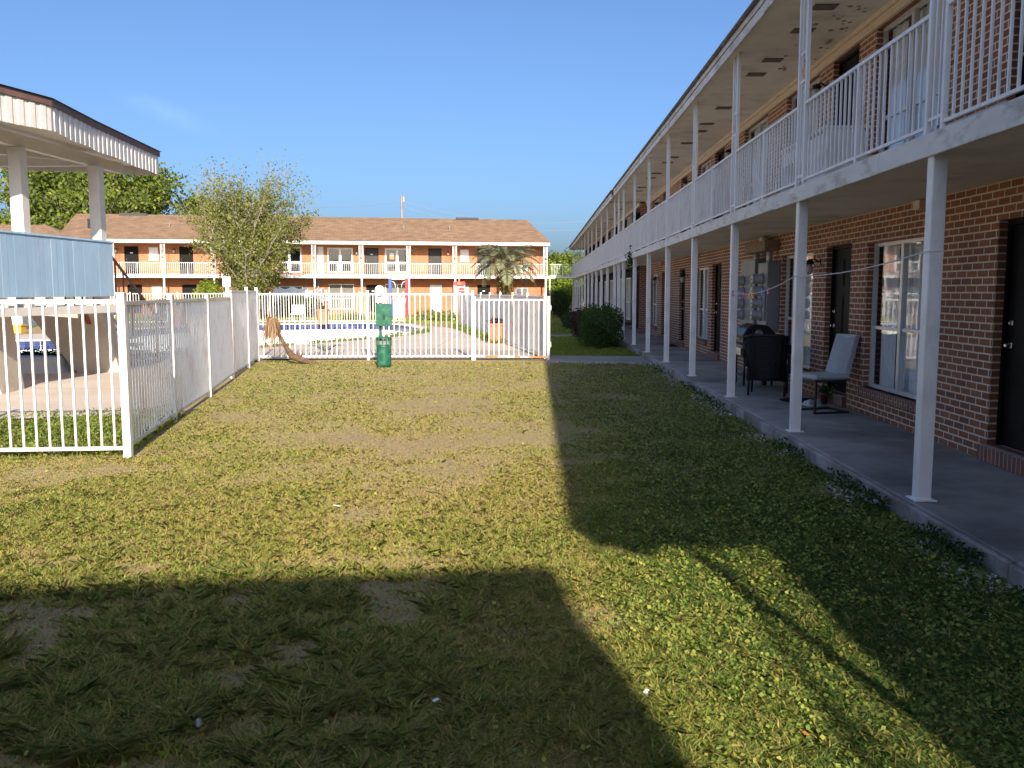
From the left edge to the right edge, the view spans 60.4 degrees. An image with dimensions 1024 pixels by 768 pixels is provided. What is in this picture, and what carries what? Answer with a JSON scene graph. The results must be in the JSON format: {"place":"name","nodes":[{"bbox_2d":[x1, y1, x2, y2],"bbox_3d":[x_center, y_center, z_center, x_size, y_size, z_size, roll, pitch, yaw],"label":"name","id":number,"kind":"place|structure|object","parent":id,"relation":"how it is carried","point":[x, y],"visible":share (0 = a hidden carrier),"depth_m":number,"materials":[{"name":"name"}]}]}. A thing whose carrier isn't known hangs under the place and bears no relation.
{"place":"outdoors","nodes":[
{"label":"outdoors","id":0,"kind":"place"},
{"bbox_2d":[0,225,61,298],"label":"apartment building","id":1,"kind":"structure","parent":0,"point":[44,229],"depth_m":69.17,"materials":[{"name":"brick"}]},
{"bbox_2d":[0,411,185,457],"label":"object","id":2,"kind":"structure","parent":0,"point":[64,453],"depth_m":10.02,"materials":[{"name":"green plant"}]},
{"bbox_2d":[57,213,550,315],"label":"apartment building","id":3,"kind":"structure","parent":0,"point":[148,260],"depth_m":63.65,"materials":[{"name":"orange brick"}]},
{"bbox_2d":[124,246,139,274],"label":"door","id":4,"kind":"structure","parent":3,"relation":"in","point":[131,253],"depth_m":61.29,"materials":[{"name":"metal"}]},
{"bbox_2d":[127,285,142,312],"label":"door","id":5,"kind":"structure","parent":3,"relation":"in","point":[135,297],"depth_m":61.56,"materials":[{"name":"metal"}]},
{"bbox_2d":[148,247,157,259],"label":"shuttered window","id":6,"kind":"structure","parent":3,"relation":"in","point":[153,251],"depth_m":61.46,"materials":[{"name":"white"}]},
{"bbox_2d":[152,286,161,296],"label":"shuttered window","id":7,"kind":"structure","parent":3,"relation":"in","point":[155,289],"depth_m":61.74,"materials":[{"name":"white"}]},
{"bbox_2d":[179,247,193,274],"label":"door","id":8,"kind":"structure","parent":3,"relation":"in","point":[184,256],"depth_m":61.87,"materials":[{"name":"metal"}]},
{"bbox_2d":[182,285,196,298],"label":"door","id":9,"kind":"structure","parent":3,"relation":"in","point":[185,288],"depth_m":62.09,"materials":[{"name":"metal"}]},
{"bbox_2d":[283,247,301,272],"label":"window","id":10,"kind":"structure","parent":3,"relation":"in","point":[289,263],"depth_m":62.99,"materials":[{"name":"white glass"}]},
{"bbox_2d":[317,247,323,275],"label":"door","id":11,"kind":"structure","parent":3,"relation":"in","point":[320,258],"depth_m":63.26,"materials":[{"name":"metal"}]},
{"bbox_2d":[316,279,327,302],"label":"electric panel","id":12,"kind":"object","parent":3,"relation":"attached to","point":[320,290],"visible":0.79,"depth_m":63.24,"materials":[{"name":"grey metal"}]},
{"bbox_2d":[327,248,352,272],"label":"window","id":13,"kind":"structure","parent":3,"relation":"in","point":[340,265],"depth_m":63.44,"materials":[{"name":"white glass"}]},
{"bbox_2d":[329,284,353,308],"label":"window","id":14,"kind":"structure","parent":3,"relation":"in","point":[334,288],"depth_m":63.78,"materials":[{"name":"glass"}]},
{"bbox_2d":[364,248,378,275],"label":"door","id":15,"kind":"structure","parent":3,"relation":"in","point":[371,254],"depth_m":63.81,"materials":[{"name":"metal"}]},
{"bbox_2d":[366,285,377,311],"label":"door","id":16,"kind":"structure","parent":3,"relation":"in","point":[371,288],"depth_m":64.08,"materials":[{"name":"metal"}]},
{"bbox_2d":[385,284,404,303],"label":"window","id":17,"kind":"structure","parent":3,"relation":"in","point":[398,289],"depth_m":64.33,"materials":[{"name":"glass"}]},
{"bbox_2d":[385,248,408,272],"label":"window","id":18,"kind":"structure","parent":3,"relation":"in","point":[396,249],"depth_m":64.05,"materials":[{"name":"white glass"}]},
{"bbox_2d":[428,248,441,275],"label":"door","id":19,"kind":"structure","parent":3,"relation":"in","point":[434,254],"depth_m":64.50,"materials":[{"name":"metal"}]},
{"bbox_2d":[430,285,441,311],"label":"door","id":20,"kind":"structure","parent":3,"relation":"in","point":[436,305],"depth_m":64.79,"materials":[{"name":"metal"}]},
{"bbox_2d":[460,250,468,261],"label":"shuttered window","id":21,"kind":"structure","parent":3,"relation":"in","point":[464,254],"depth_m":64.77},
{"bbox_2d":[477,285,489,293],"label":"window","id":22,"kind":"structure","parent":3,"relation":"in","point":[485,289],"depth_m":65.26,"materials":[{"name":"glass"}]},
{"bbox_2d":[477,249,490,275],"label":"door","id":23,"kind":"structure","parent":3,"relation":"in","point":[479,257],"depth_m":65.02,"materials":[{"name":"metal"}]},
{"bbox_2d":[115,314,561,322],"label":"grass","id":24,"kind":"structure","parent":0,"point":[552,319],"depth_m":51.76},
{"bbox_2d":[0,0,752,293],"label":"sky","id":25,"kind":"structure","parent":0,"point":[533,111],"materials":[{"name":"blue"}]},
{"bbox_2d":[0,300,1023,767],"bbox_3d":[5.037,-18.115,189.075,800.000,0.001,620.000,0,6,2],"label":"lawn ground","id":26,"kind":"structure","parent":0,"point":[446,400],"depth_m":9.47,"materials":[{"name":"green plant"}]},
{"bbox_2d":[0,297,22,324],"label":"pool fence","id":27,"kind":"object","parent":26,"relation":"on","point":[13,318],"visible":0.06,"depth_m":41.26,"materials":[{"name":"white metal"}]},
{"bbox_2d":[0,206,51,224],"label":"oak tree","id":28,"kind":"object","parent":26,"relation":"on","point":[5,220],"visible":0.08,"depth_m":83.24,"materials":[{"name":"green plant"}]},
{"bbox_2d":[0,168,105,227],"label":"oak tree","id":29,"kind":"object","parent":26,"relation":"on","point":[45,178],"visible":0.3,"depth_m":84.37,"materials":[{"name":"green plant"}]},
{"bbox_2d":[22,297,85,325],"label":"board fence","id":30,"kind":"object","parent":26,"relation":"on","point":[25,320],"visible":0.01,"depth_m":43.65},
{"bbox_2d":[0,293,133,457],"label":"pool fence","id":31,"kind":"object","parent":26,"relation":"on","point":[120,301],"visible":0.98,"depth_m":8.94,"materials":[{"name":"white metal"}]},
{"bbox_2d":[0,405,183,455],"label":"weeds","id":32,"kind":"object","parent":26,"relation":"on","point":[67,417],"visible":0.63,"depth_m":10.29,"materials":[{"name":"green plant"}]},
{"bbox_2d":[29,173,155,229],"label":"oak tree","id":33,"kind":"object","parent":26,"relation":"on","point":[71,204],"visible":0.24,"depth_m":77.95,"materials":[{"name":"green plant"}]},
{"bbox_2d":[81,162,197,214],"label":"oak tree","id":34,"kind":"object","parent":26,"relation":"on","point":[161,190],"visible":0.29,"depth_m":89.63,"materials":[{"name":"green plant"}]},
{"bbox_2d":[127,287,259,444],"bbox_3d":[-5.135,-0.757,15.361,0.097,1.902,12.908,-1,6,-10],"label":"pool fence","id":35,"kind":"object","parent":26,"relation":"on","point":[222,339],"visible":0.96,"depth_m":12.50,"materials":[{"name":"white metal"}]},
{"bbox_2d":[165,184,224,214],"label":"oak tree","id":36,"kind":"object","parent":26,"relation":"on","point":[187,202],"visible":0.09,"depth_m":94.09,"materials":[{"name":"green plant"}]},
{"bbox_2d":[190,276,225,298],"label":"shrub","id":37,"kind":"object","parent":26,"relation":"on","point":[212,287],"visible":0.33,"depth_m":57.94,"materials":[{"name":"green plant"}]},
{"bbox_2d":[222,277,230,377],"bbox_3d":[-5.608,-1.093,17.411,0.155,2.042,0.110,0,6,2],"label":"post sign","id":38,"kind":"object","parent":26,"relation":"on","point":[226,282],"visible":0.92,"depth_m":17.28,"materials":[{"name":"white metal"}]},
{"bbox_2d":[164,148,320,305],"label":"sparse tree","id":39,"kind":"object","parent":26,"relation":"on","point":[259,230],"visible":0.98,"depth_m":49.80,"materials":[{"name":"green plant"}]},
{"bbox_2d":[110,292,403,321],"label":"pool fence","id":40,"kind":"object","parent":26,"relation":"on","point":[223,293],"visible":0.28,"depth_m":48.01,"materials":[{"name":"white metal"}]},
{"bbox_2d":[0,323,537,418],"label":"pool deck","id":41,"kind":"structure","parent":26,"relation":"on","point":[67,396],"depth_m":18.30,"materials":[{"name":"concrete"}]},
{"bbox_2d":[20,355,74,373],"bbox_3d":[-10.093,-0.409,18.382,1.650,0.340,1.400,0,6,2],"label":"concrete block","id":42,"kind":"object","parent":41,"relation":"on","point":[39,365],"depth_m":18.04,"materials":[{"name":"grey concrete"}]},
{"bbox_2d":[20,346,61,355],"bbox_3d":[-10.106,-0.709,18.759,1.439,0.242,0.645,0,6,2],"label":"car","id":43,"kind":"object","parent":42,"relation":"on","point":[37,352],"visible":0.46,"depth_m":18.68,"materials":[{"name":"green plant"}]},
{"bbox_2d":[0,84,163,393],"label":"pool pavilion","id":44,"kind":"structure","parent":41,"relation":"on","point":[38,132],"depth_m":15.54,"materials":[{"name":"white wood"}]},
{"bbox_2d":[20,329,407,351],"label":"pool basin","id":45,"kind":"object","parent":41,"relation":"in","point":[314,333],"visible":0.03,"depth_m":45.72,"materials":[{"name":"paint"}]},
{"bbox_2d":[20,324,413,348],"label":"pool wall backing","id":46,"kind":"object","parent":45,"relation":"on","point":[342,326],"visible":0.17,"depth_m":44.01,"materials":[{"name":"paint"}]},
{"bbox_2d":[16,324,418,349],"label":"pool tile band","id":47,"kind":"object","parent":46,"relation":"attached to","point":[51,345],"visible":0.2,"depth_m":45.26,"materials":[{"name":"blue tile"}]},
{"bbox_2d":[16,323,422,354],"bbox_3d":[-11.282,-1.876,33.676,13.638,0.041,26.858,1,6,14],"label":"pool coping","id":48,"kind":"object","parent":41,"relation":"on","point":[417,327],"visible":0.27,"depth_m":34.18,"materials":[{"name":"white concrete"}]},
{"bbox_2d":[60,325,431,356],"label":"rim weeds","id":49,"kind":"object","parent":41,"relation":"on","point":[429,329],"visible":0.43,"depth_m":30.26,"materials":[{"name":"green plant"}]},
{"bbox_2d":[316,305,328,323],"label":"planter","id":50,"kind":"object","parent":41,"relation":"on","point":[324,312],"visible":0.84,"depth_m":45.16,"materials":[{"name":"ceramic"}]},
{"bbox_2d":[448,322,505,342],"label":"fence weeds","id":51,"kind":"object","parent":41,"relation":"on","point":[457,326],"visible":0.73,"depth_m":33.16,"materials":[{"name":"green plant"}]},
{"bbox_2d":[486,316,502,342],"bbox_3d":[-0.547,-1.820,29.075,0.622,0.896,0.666,0,6,2],"label":"planter","id":52,"kind":"object","parent":41,"relation":"on","point":[494,329],"visible":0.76,"depth_m":28.90,"materials":[{"name":"ceramic"}]},
{"bbox_2d":[271,295,303,316],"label":"foundation shrub","id":53,"kind":"object","parent":26,"relation":"on","point":[285,305],"visible":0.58,"depth_m":56.90,"materials":[{"name":"green plant"}]},
{"bbox_2d":[260,313,318,364],"bbox_3d":[-5.235,-1.069,20.637,1.410,1.280,0.556,0,6,2],"label":"dead palm","id":54,"kind":"object","parent":26,"relation":"on","point":[272,330],"visible":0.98,"depth_m":20.58,"materials":[{"name":"brown plant"}]},
{"bbox_2d":[274,287,307,313],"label":"canopy","id":55,"kind":"object","parent":26,"relation":"on","point":[291,290],"visible":0.56,"depth_m":59.29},
{"bbox_2d":[291,305,304,320],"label":"garden bench","id":56,"kind":"object","parent":26,"relation":"on","point":[297,310],"visible":0.66,"depth_m":50.36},
{"bbox_2d":[290,295,323,316],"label":"foundation shrub","id":57,"kind":"object","parent":26,"relation":"on","point":[309,303],"visible":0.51,"depth_m":56.96,"materials":[{"name":"green plant"}]},
{"bbox_2d":[338,312,364,319],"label":"shrub","id":58,"kind":"object","parent":26,"relation":"on","point":[347,315],"visible":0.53,"depth_m":52.03,"materials":[{"name":"green plant"}]},
{"bbox_2d":[257,290,473,359],"bbox_3d":[-3.632,-1.407,21.900,5.384,1.832,0.161,0,6,-2],"label":"pool fence","id":59,"kind":"object","parent":26,"relation":"on","point":[367,294],"visible":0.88,"depth_m":21.88,"materials":[{"name":"white metal"}]},
{"bbox_2d":[473,296,550,359],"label":"pool gate","id":60,"kind":"structure","parent":59,"relation":"attached to","point":[548,330],"depth_m":21.73,"materials":[{"name":"white metal"}]},
{"bbox_2d":[375,285,391,366],"bbox_3d":[-2.917,-1.280,19.911,0.402,1.894,0.447,0,6,2],"label":"waste station","id":61,"kind":"object","parent":26,"relation":"on","point":[383,318],"visible":0.99,"depth_m":19.94,"materials":[{"name":"green plastic"}]},
{"bbox_2d":[388,278,408,317],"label":"climbing frame","id":62,"kind":"object","parent":26,"relation":"on","point":[394,304],"visible":0.75,"depth_m":56.79,"materials":[{"name":"blue paint"}]},
{"bbox_2d":[412,307,438,320],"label":"shrub","id":63,"kind":"object","parent":26,"relation":"on","point":[428,313],"visible":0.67,"depth_m":50.92,"materials":[{"name":"green plant"}]},
{"bbox_2d":[432,309,458,320],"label":"shrub","id":64,"kind":"object","parent":26,"relation":"on","point":[444,316],"visible":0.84,"depth_m":49.85,"materials":[{"name":"green plant"}]},
{"bbox_2d":[453,279,464,313],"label":"notice board","id":65,"kind":"object","parent":26,"relation":"on","point":[458,289],"visible":0.83,"depth_m":51.29,"materials":[{"name":"metal"}]},
{"bbox_2d":[459,292,545,358],"bbox_3d":[-0.817,-2.450,32.129,0.091,1.772,20.094,-1,6,-9],"label":"pool fence","id":66,"kind":"object","parent":26,"relation":"on","point":[491,310],"visible":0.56,"depth_m":27.20,"materials":[{"name":"white metal"}]},
{"bbox_2d":[472,244,539,294],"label":"palm tree","id":67,"kind":"object","parent":26,"relation":"on","point":[504,265],"visible":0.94,"depth_m":52.13,"materials":[{"name":"green plant"}]},
{"bbox_2d":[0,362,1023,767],"bbox_3d":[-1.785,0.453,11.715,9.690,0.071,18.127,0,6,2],"label":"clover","id":68,"kind":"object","parent":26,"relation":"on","point":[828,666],"visible":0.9,"depth_m":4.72,"materials":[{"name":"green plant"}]},
{"bbox_2d":[545,250,560,289],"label":"slender tree","id":69,"kind":"object","parent":26,"relation":"on","point":[551,257],"visible":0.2,"depth_m":90.65,"materials":[{"name":"green plant"}]},
{"bbox_2d":[547,289,571,317],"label":"dark shrub","id":70,"kind":"object","parent":26,"relation":"on","point":[557,308],"visible":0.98,"depth_m":55.36,"materials":[{"name":"green plant"}]},
{"bbox_2d":[549,264,575,295],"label":"footbridge","id":71,"kind":"object","parent":26,"relation":"on","point":[562,276],"visible":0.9,"depth_m":64.52,"materials":[{"name":"white metal"}]},
{"bbox_2d":[545,260,583,310],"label":"shrub","id":72,"kind":"object","parent":26,"relation":"on","point":[560,286],"visible":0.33,"depth_m":78.64,"materials":[{"name":"green plant"}]},
{"bbox_2d":[549,247,583,305],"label":"bushy tree","id":73,"kind":"object","parent":26,"relation":"on","point":[570,257],"visible":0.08,"depth_m":82.27,"materials":[{"name":"green plant"}]},
{"bbox_2d":[560,310,575,328],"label":"dark shrub","id":74,"kind":"object","parent":26,"relation":"on","point":[566,324],"visible":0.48,"depth_m":40.17,"materials":[{"name":"green plant"}]},
{"bbox_2d":[568,307,593,337],"bbox_3d":[2.565,-2.255,32.379,1.006,1.212,2.091,0,6,2],"label":"purple shrub","id":75,"kind":"object","parent":26,"relation":"on","point":[574,325],"visible":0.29,"depth_m":32.15,"materials":[{"name":"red plant"}]},
{"bbox_2d":[576,302,623,348],"bbox_3d":[2.728,-1.823,27.227,1.510,1.437,3.589,0,6,2],"label":"hedge","id":76,"kind":"object","parent":26,"relation":"on","point":[607,333],"visible":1,"depth_m":26.40,"materials":[{"name":"green plant"}]},
{"bbox_2d":[552,361,651,364],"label":"path litter","id":77,"kind":"object","parent":26,"relation":"on","point":[616,363],"visible":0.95,"depth_m":20.71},
{"bbox_2d":[568,0,1023,501],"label":"apartment building","id":78,"kind":"structure","parent":26,"relation":"on","point":[931,92],"depth_m":10.29,"materials":[{"name":"brick"}]},
{"bbox_2d":[626,277,631,319],"bbox_3d":[5.080,-3.688,38.052,0.153,1.800,1.700,0,6,2],"label":"window","id":79,"kind":"structure","parent":78,"relation":"in","point":[628,280],"depth_m":37.98,"materials":[{"name":"glass"}]},
{"bbox_2d":[653,274,657,325],"bbox_3d":[5.096,-2.947,30.987,0.062,1.800,1.700,0,6,2],"label":"window","id":80,"kind":"structure","parent":78,"relation":"in","point":[654,285],"depth_m":31.36,"materials":[{"name":"glass"}]},
{"bbox_2d":[681,269,684,339],"bbox_3d":[4.942,-2.248,25.080,0.115,2.040,1.000,0,6,2],"label":"door","id":81,"kind":"structure","parent":78,"relation":"in","point":[683,270],"depth_m":25.45,"materials":[{"name":"metal"}]},
{"bbox_2d":[697,267,708,339],"bbox_3d":[4.905,-2.019,22.138,0.152,1.800,1.700,0,6,2],"label":"window","id":82,"kind":"structure","parent":78,"relation":"in","point":[704,308],"depth_m":22.33,"materials":[{"name":"glass"}]},
{"bbox_2d":[700,160,710,224],"bbox_3d":[4.906,-4.566,21.871,0.153,1.880,1.700,0,6,2],"label":"window","id":83,"kind":"structure","parent":78,"relation":"in","point":[708,164],"depth_m":21.93,"materials":[{"name":"glass"}]},
{"bbox_2d":[714,264,721,351],"bbox_3d":[4.815,-1.750,20.333,0.115,2.040,1.050,0,6,2],"label":"door","id":84,"kind":"structure","parent":78,"relation":"in","point":[717,311],"depth_m":20.62,"materials":[{"name":"metal"}]},
{"bbox_2d":[717,149,724,217],"bbox_3d":[4.815,-4.281,20.068,0.115,2.070,1.050,0,6,2],"label":"door","id":85,"kind":"structure","parent":78,"relation":"in","point":[721,155],"depth_m":20.32,"materials":[{"name":"metal"}]},
{"bbox_2d":[746,116,767,206],"bbox_3d":[4.770,-4.034,16.801,0.153,1.880,1.800,0,6,2],"label":"window","id":86,"kind":"structure","parent":78,"relation":"in","point":[761,126],"depth_m":17.20,"materials":[{"name":"glass"}]},
{"bbox_2d":[737,237,779,329],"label":"meter bank","id":87,"kind":"structure","parent":78,"relation":"attached to","point":[758,274],"depth_m":15.30,"materials":[{"name":"metal"}]},
{"bbox_2d":[784,252,813,369],"bbox_3d":[4.691,-1.180,14.135,0.151,1.800,1.700,0,6,2],"label":"window","id":88,"kind":"structure","parent":78,"relation":"in","point":[809,279],"depth_m":14.19,"materials":[{"name":"glass"}]},
{"bbox_2d":[790,77,819,144],"bbox_3d":[4.692,-3.726,13.868,0.154,1.880,1.700,0,6,2],"label":"window","id":89,"kind":"structure","parent":78,"relation":"in","point":[817,81],"depth_m":13.91,"materials":[{"name":"glass"}]},
{"bbox_2d":[806,258,820,274],"bbox_3d":[4.410,-1.728,12.928,0.215,0.241,0.130,0,6,2],"label":"wall lamp","id":90,"kind":"object","parent":78,"relation":"attached to","point":[809,266],"visible":0.91,"depth_m":12.89,"materials":[{"name":"black metal"}]},
{"bbox_2d":[812,83,827,99],"bbox_3d":[4.408,-4.199,12.619,0.215,0.241,0.130,0,6,2],"label":"wall lamp","id":91,"kind":"object","parent":78,"relation":"attached to","point":[816,87],"visible":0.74,"depth_m":12.58,"materials":[{"name":"black metal"}]},
{"bbox_2d":[729,250,945,293],"bbox_3d":[3.153,-1.143,9.639,0.124,0.337,6.594,0,6,2],"label":"clothes line","id":92,"kind":"object","parent":78,"relation":"attached to","point":[849,271],"visible":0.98,"depth_m":7.84,"materials":[{"name":"fabric"}]},
{"bbox_2d":[827,244,851,392],"bbox_3d":[4.598,-0.898,12.205,0.115,2.040,1.000,0,6,2],"label":"door","id":93,"kind":"structure","parent":78,"relation":"in","point":[841,255],"depth_m":12.35,"materials":[{"name":"metal"}]},
{"bbox_2d":[837,47,859,124],"bbox_3d":[4.616,-3.429,11.939,0.080,2.070,1.000,0,6,2],"label":"door","id":94,"kind":"structure","parent":78,"relation":"in","point":[851,60],"depth_m":12.06,"materials":[{"name":"metal"}]},
{"bbox_2d":[868,237,923,399],"bbox_3d":[4.588,-0.773,10.247,0.153,1.800,1.780,0,6,2],"label":"window","id":95,"kind":"structure","parent":78,"relation":"in","point":[900,328],"depth_m":10.34,"materials":[{"name":"glass"}]},
{"bbox_2d":[878,0,942,152],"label":"window","id":96,"kind":"structure","parent":78,"relation":"in","point":[917,15],"depth_m":10.12,"materials":[{"name":"metal"}]},
{"bbox_2d":[995,218,1023,451],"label":"door","id":97,"kind":"structure","parent":78,"relation":"in","point":[1010,410],"depth_m":7.88,"materials":[{"name":"metal"}]},
{"bbox_2d":[1016,12,1023,97],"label":"door","id":98,"kind":"structure","parent":78,"relation":"in","point":[1021,93],"depth_m":7.74,"materials":[{"name":"metal"}]},
{"bbox_2d":[570,311,1023,568],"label":"covered walkway","id":99,"kind":"structure","parent":26,"relation":"on","point":[981,502],"depth_m":8.22,"materials":[{"name":"concrete"}]},
{"bbox_2d":[735,323,774,385],"bbox_3d":[3.895,-0.480,14.450,0.627,1.039,1.062,0,6,2],"label":"barbecue grill","id":100,"kind":"object","parent":99,"relation":"on","point":[744,330],"visible":0.45,"depth_m":14.01,"materials":[{"name":"black metal"}]},
{"bbox_2d":[744,334,791,396],"bbox_3d":[3.861,-0.301,13.263,0.696,0.932,0.699,2,6,21],"label":"wicker chair","id":101,"kind":"object","parent":99,"relation":"on","point":[766,357],"visible":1,"depth_m":12.99,"materials":[{"name":"black wicker"}]},
{"bbox_2d":[812,382,843,403],"bbox_3d":[4.377,0.122,12.214,0.329,0.311,0.328,-3,7,-23],"label":"potted plant","id":102,"kind":"object","parent":99,"relation":"on","point":[825,391],"visible":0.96,"depth_m":12.19,"materials":[{"name":"green plant"}]},
{"bbox_2d":[801,334,859,413],"bbox_3d":[4.087,-0.141,11.414,0.655,1.000,0.440,-2,6,-16],"label":"dining chair","id":103,"kind":"object","parent":99,"relation":"on","point":[841,359],"visible":0.95,"depth_m":11.32,"materials":[{"name":"grey plastic"}]},
{"bbox_2d":[613,338,1023,590],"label":"walkway kerb","id":104,"kind":"structure","parent":26,"relation":"on","point":[999,564],"depth_m":6.95,"materials":[{"name":"concrete"}]},
{"bbox_2d":[646,364,1023,629],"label":"plants","id":105,"kind":"object","parent":26,"relation":"on","point":[846,489],"visible":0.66,"depth_m":7.20,"materials":[{"name":"green plant"}]},
{"bbox_2d":[647,362,1023,607],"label":"kerb weeds","id":106,"kind":"object","parent":26,"relation":"on","point":[946,545],"visible":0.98,"depth_m":6.12,"materials":[{"name":"green plant"}]},
{"bbox_2d":[517,314,639,355],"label":"shaded grass","id":107,"kind":"structure","parent":0,"point":[566,346],"depth_m":26.29,"materials":[{"name":"green plant"}]},
{"bbox_2d":[546,355,650,363],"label":"gate path","id":108,"kind":"structure","parent":0,"point":[621,359],"depth_m":21.74,"materials":[{"name":"concrete"}]},
{"bbox_2d":[781,125,870,192],"bbox_3d":[3.534,-2.491,10.095,0.480,0.610,1.740,0,6,2],"label":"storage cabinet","id":109,"kind":"object","parent":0,"point":[837,168],"visible":0.3,"depth_m":9.28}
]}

